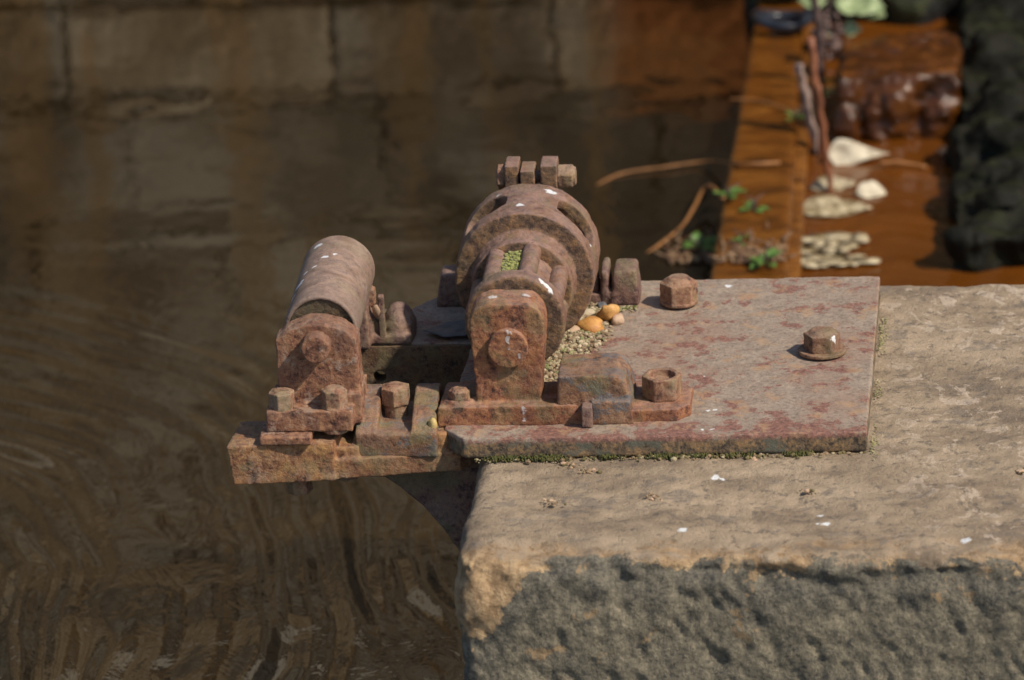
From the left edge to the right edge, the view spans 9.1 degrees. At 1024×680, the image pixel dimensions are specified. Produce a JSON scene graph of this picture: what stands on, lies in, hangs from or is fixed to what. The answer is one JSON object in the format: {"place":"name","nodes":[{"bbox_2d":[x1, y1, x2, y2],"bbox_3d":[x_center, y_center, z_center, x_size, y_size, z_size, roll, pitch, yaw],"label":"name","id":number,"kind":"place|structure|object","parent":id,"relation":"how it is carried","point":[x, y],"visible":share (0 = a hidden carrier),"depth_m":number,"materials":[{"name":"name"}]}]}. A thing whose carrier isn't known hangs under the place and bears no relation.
{"place":"outdoors","nodes":[
{"label":"outdoors","id":0,"kind":"place"},
{"bbox_2d":[0,0,752,679],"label":"water","id":1,"kind":"structure","parent":0,"point":[186,186],"depth_m":9.71,"materials":[{"name":"brown liquid"}]},
{"bbox_2d":[683,232,712,250],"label":"water plant","id":2,"kind":"object","parent":1,"relation":"on","point":[698,238],"visible":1,"depth_m":9.57,"materials":[{"name":"green plant"}]},
{"bbox_2d":[702,236,716,250],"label":"water plant","id":3,"kind":"object","parent":1,"relation":"on","point":[713,240],"visible":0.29,"depth_m":9.54,"materials":[{"name":"green plant"}]},
{"bbox_2d":[654,221,797,264],"bbox_3d":[0.318,-0.138,9.471,0.152,0.078,0.340,-10,22,-19],"label":"floating debris","id":4,"kind":"object","parent":1,"relation":"on","point":[731,255],"visible":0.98,"depth_m":9.39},
{"bbox_2d":[455,284,1023,679],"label":"quay block","id":5,"kind":"structure","parent":1,"relation":"in","point":[901,557],"depth_m":7.46,"materials":[{"name":"stone"}]},
{"bbox_2d":[227,156,879,550],"bbox_3d":[0.064,0.052,7.943,0.772,0.440,0.560,-1,21,5],"label":"rope roller","id":6,"kind":"object","parent":5,"relation":"attached to","point":[679,364],"visible":0.98,"depth_m":7.77,"materials":[{"name":"brown metal"}]},
{"bbox_2d":[372,302,379,317],"bbox_3d":[-0.168,-0.037,7.993,0.014,0.020,0.013,-7,21,-11],"label":"pebble","id":7,"kind":"object","parent":6,"relation":"on","point":[376,310],"visible":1,"depth_m":7.99,"materials":[{"name":"stone"}]},
{"bbox_2d":[428,418,436,427],"bbox_3d":[-0.096,0.102,7.723,0.011,0.017,0.013,-7,21,-11],"label":"pebble","id":8,"kind":"object","parent":6,"relation":"on","point":[432,422],"visible":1,"depth_m":7.72,"materials":[{"name":"yellow stone"}]},
{"bbox_2d":[423,320,467,336],"bbox_3d":[-0.064,-0.015,8.029,0.096,0.004,0.058,-3,21,0],"label":"rust flake","id":9,"kind":"object","parent":6,"relation":"on","point":[451,329],"visible":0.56,"depth_m":8.02,"materials":[{"name":"grey metal"}]},
{"bbox_2d":[499,250,521,270],"bbox_3d":[-0.002,-0.092,7.841,0.028,0.012,0.084,0,21,6],"label":"moss cushion","id":10,"kind":"object","parent":6,"relation":"on","point":[510,259],"visible":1,"depth_m":7.85,"materials":[{"name":"plant"}]},
{"bbox_2d":[544,302,613,381],"bbox_3d":[0.075,0.008,7.951,0.105,0.017,0.321,-1,21,5],"label":"grit","id":11,"kind":"object","parent":6,"relation":"on","point":[578,341],"visible":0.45,"depth_m":7.96,"materials":[{"name":"beige gravel"}]},
{"bbox_2d":[566,325,579,334],"bbox_3d":[0.076,-0.012,8.009,0.021,0.013,0.018,-7,21,-11],"label":"pebble","id":12,"kind":"object","parent":11,"relation":"on","point":[574,328],"visible":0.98,"depth_m":8.00,"materials":[{"name":"stone"}]},
{"bbox_2d":[584,309,594,315],"bbox_3d":[0.093,-0.033,8.065,0.018,0.010,0.024,17,29,41],"label":"pebble","id":13,"kind":"object","parent":11,"relation":"on","point":[590,312],"visible":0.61,"depth_m":8.06,"materials":[{"name":"beige stone"}]},
{"bbox_2d":[576,316,603,332],"bbox_3d":[0.098,-0.019,8.017,0.037,0.018,0.036,6,29,12],"label":"pebble","id":14,"kind":"object","parent":11,"relation":"on","point":[593,324],"visible":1,"depth_m":8.01,"materials":[{"name":"orange stone"}]},
{"bbox_2d":[597,302,606,307],"bbox_3d":[0.114,-0.042,8.085,0.013,0.011,0.014,-7,21,-11],"label":"pebble","id":15,"kind":"object","parent":11,"relation":"on","point":[599,304],"visible":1,"depth_m":8.08,"materials":[{"name":"grey stone"}]},
{"bbox_2d":[596,304,619,320],"bbox_3d":[0.121,-0.034,8.044,0.029,0.026,0.027,-11,23,-21],"label":"pebble","id":16,"kind":"object","parent":6,"relation":"on","point":[607,312],"visible":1,"depth_m":8.03,"materials":[{"name":"orange stone"}]},
{"bbox_2d":[587,305,636,312],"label":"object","id":17,"kind":"object","parent":6,"relation":"on","point":[625,307],"visible":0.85,"depth_m":8.08,"materials":[{"name":"beige gravel"}]},
{"bbox_2d":[611,313,623,325],"bbox_3d":[0.133,-0.025,8.036,0.016,0.015,0.020,13,26,35],"label":"pebble","id":18,"kind":"object","parent":6,"relation":"on","point":[618,319],"visible":1,"depth_m":8.03,"materials":[{"name":"stone"}]},
{"bbox_2d":[475,449,813,462],"bbox_3d":[0.159,0.140,7.684,0.408,0.008,0.020,-1,21,4],"label":"moss","id":19,"kind":"object","parent":5,"relation":"on","point":[551,457],"visible":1,"depth_m":7.69,"materials":[{"name":"green plant"}]},
{"bbox_2d":[474,450,865,463],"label":"soil","id":20,"kind":"structure","parent":5,"relation":"on","point":[672,459],"depth_m":7.68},
{"bbox_2d":[542,455,1023,507],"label":"crumbs","id":21,"kind":"object","parent":5,"relation":"on","point":[571,466],"visible":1,"depth_m":7.60,"materials":[{"name":"stone"}]},
{"bbox_2d":[869,317,891,460],"bbox_3d":[0.454,0.057,7.869,0.017,0.004,0.481,-1,21,5],"label":"lichen fringe","id":22,"kind":"object","parent":5,"relation":"on","point":[880,389],"visible":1,"depth_m":7.88,"materials":[{"name":"plant"}]},
{"bbox_2d":[711,0,814,279],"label":"overflow ledge","id":23,"kind":"object","parent":1,"relation":"in","point":[765,132],"visible":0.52,"depth_m":9.78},
{"bbox_2d":[646,184,725,252],"bbox_3d":[0.289,-0.195,9.633,0.103,0.079,0.235,7,23,24],"label":"root","id":24,"kind":"object","parent":23,"relation":"attached to","point":[700,194],"visible":1,"depth_m":9.66,"materials":[{"name":"brown wood"}]},
{"bbox_2d":[597,160,779,184],"bbox_3d":[0.280,-0.271,9.826,0.321,0.085,0.181,6,22,20],"label":"root","id":25,"kind":"object","parent":23,"relation":"on","point":[708,161],"visible":1,"depth_m":9.89,"materials":[{"name":"brown wood"}]},
{"bbox_2d":[712,182,746,199],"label":"water plant","id":26,"kind":"object","parent":23,"relation":"on","point":[733,190],"visible":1,"depth_m":9.58,"materials":[{"name":"green plant"}]},
{"bbox_2d":[731,228,751,245],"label":"water plant","id":27,"kind":"object","parent":23,"relation":"on","point":[740,238],"visible":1,"depth_m":9.40,"materials":[{"name":"green plant"}]},
{"bbox_2d":[737,193,768,212],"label":"water plant","id":28,"kind":"object","parent":23,"relation":"on","point":[750,203],"visible":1,"depth_m":9.53,"materials":[{"name":"green plant"}]},
{"bbox_2d":[747,248,782,268],"bbox_3d":[0.367,-0.112,9.306,0.056,0.033,0.065,-3,21,0],"label":"water plant","id":29,"kind":"object","parent":23,"relation":"on","point":[772,253],"visible":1,"depth_m":9.31,"materials":[{"name":"green plant"}]},
{"bbox_2d":[729,98,800,113],"bbox_3d":[0.398,-0.367,9.965,0.135,0.004,0.018,13,26,36],"label":"root","id":30,"kind":"object","parent":23,"relation":"on","point":[770,103],"visible":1,"depth_m":9.98,"materials":[{"name":"brown wood"}]},
{"bbox_2d":[751,9,813,31],"bbox_3d":[0.437,-0.518,10.324,0.105,0.026,0.110,0,14,-1],"label":"rubber ring","id":31,"kind":"object","parent":23,"relation":"on","point":[784,20],"visible":0.97,"depth_m":10.29,"materials":[{"name":"black rubber"}]},
{"bbox_2d":[785,106,804,126],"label":"water plant","id":32,"kind":"object","parent":23,"relation":"on","point":[797,117],"visible":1,"depth_m":9.90,"materials":[{"name":"green plant"}]},
{"bbox_2d":[941,0,1023,272],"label":"dark rock","id":33,"kind":"object","parent":1,"relation":"in","point":[983,156],"visible":0.74,"depth_m":9.70,"materials":[{"name":"black stone"}]},
{"bbox_2d":[743,0,961,28],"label":"mossy rock","id":34,"kind":"object","parent":33,"relation":"on","point":[913,12],"visible":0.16,"depth_m":10.43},
{"bbox_2d":[801,17,1023,286],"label":"channel water","id":35,"kind":"structure","parent":0,"point":[904,222],"depth_m":9.61,"materials":[{"name":"brown liquid"}]},
{"bbox_2d":[795,63,817,152],"bbox_3d":[0.458,-0.342,9.856,0.043,0.172,0.018,4,22,17],"label":"dry twig","id":36,"kind":"object","parent":35,"relation":"in","point":[806,97],"visible":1,"depth_m":9.84,"materials":[{"name":"wood"}]},
{"bbox_2d":[806,36,826,156],"bbox_3d":[0.468,-0.359,9.828,0.031,0.222,0.018,7,23,23],"label":"dry twig","id":37,"kind":"object","parent":35,"relation":"in","point":[814,78],"visible":0.66,"depth_m":9.80,"materials":[{"name":"brown wood"}]},
{"bbox_2d":[810,0,824,104],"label":"dry twig","id":38,"kind":"object","parent":35,"relation":"in","point":[818,22],"visible":0.72,"depth_m":10.04,"materials":[{"name":"brown wood"}]},
{"bbox_2d":[815,84,832,192],"bbox_3d":[0.474,-0.290,9.675,0.028,0.203,0.013,-3,21,0],"label":"dry twig","id":39,"kind":"object","parent":35,"relation":"in","point":[826,161],"visible":0.95,"depth_m":9.67,"materials":[{"name":"brown wood"}]},
{"bbox_2d":[810,10,843,74],"bbox_3d":[0.499,-0.474,10.155,0.057,0.108,0.073,-3,21,0],"label":"dried flower head","id":40,"kind":"object","parent":35,"relation":"on","point":[833,43],"visible":0.8,"depth_m":10.14},
{"bbox_2d":[821,69,837,91],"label":"water plant","id":41,"kind":"object","parent":35,"relation":"on","point":[835,80],"visible":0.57,"depth_m":10.04,"materials":[{"name":"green plant"}]},
{"bbox_2d":[810,175,855,191],"bbox_3d":[0.487,-0.237,9.707,0.071,0.021,0.022,-3,21,0],"label":"dead leaf","id":42,"kind":"object","parent":35,"relation":"on","point":[819,184],"visible":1,"depth_m":9.71,"materials":[{"name":"beige plant"}]},
{"bbox_2d":[803,195,871,216],"bbox_3d":[0.486,-0.201,9.611,0.111,0.019,0.054,-3,21,0],"label":"dead leaf","id":43,"kind":"object","parent":35,"relation":"on","point":[823,205],"visible":1,"depth_m":9.62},
{"bbox_2d":[801,232,880,267],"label":"leaf litter","id":44,"kind":"object","parent":35,"relation":"on","point":[829,241],"visible":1,"depth_m":9.45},
{"bbox_2d":[798,0,884,59],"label":"broad leaf plant","id":45,"kind":"object","parent":35,"relation":"on","point":[870,9],"visible":0.81,"depth_m":10.24,"materials":[{"name":"green plant"}]},
{"bbox_2d":[828,139,890,164],"bbox_3d":[0.532,-0.287,9.811,0.097,0.042,0.019,-3,21,0],"label":"dead leaf","id":46,"kind":"object","parent":35,"relation":"on","point":[844,152],"visible":0.96,"depth_m":9.81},
{"bbox_2d":[856,180,885,197],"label":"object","id":47,"kind":"object","parent":35,"relation":"on","point":[870,189],"visible":1,"depth_m":9.68,"materials":[{"name":"beige stone"}]},
{"bbox_2d":[832,29,962,141],"bbox_3d":[0.605,-0.335,10.016,0.219,0.245,0.242,-3,21,0],"label":"cascade step","id":48,"kind":"object","parent":35,"relation":"on","point":[891,85],"visible":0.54,"depth_m":9.90,"materials":[{"name":"brown stone"}]},
{"bbox_2d":[879,160,926,168],"bbox_3d":[0.597,-0.268,9.780,0.074,0.014,0.012,0,21,7],"label":"dry grass blade","id":49,"kind":"object","parent":35,"relation":"on","point":[898,162],"visible":1,"depth_m":9.78,"materials":[{"name":"brown plant"}]}
]}

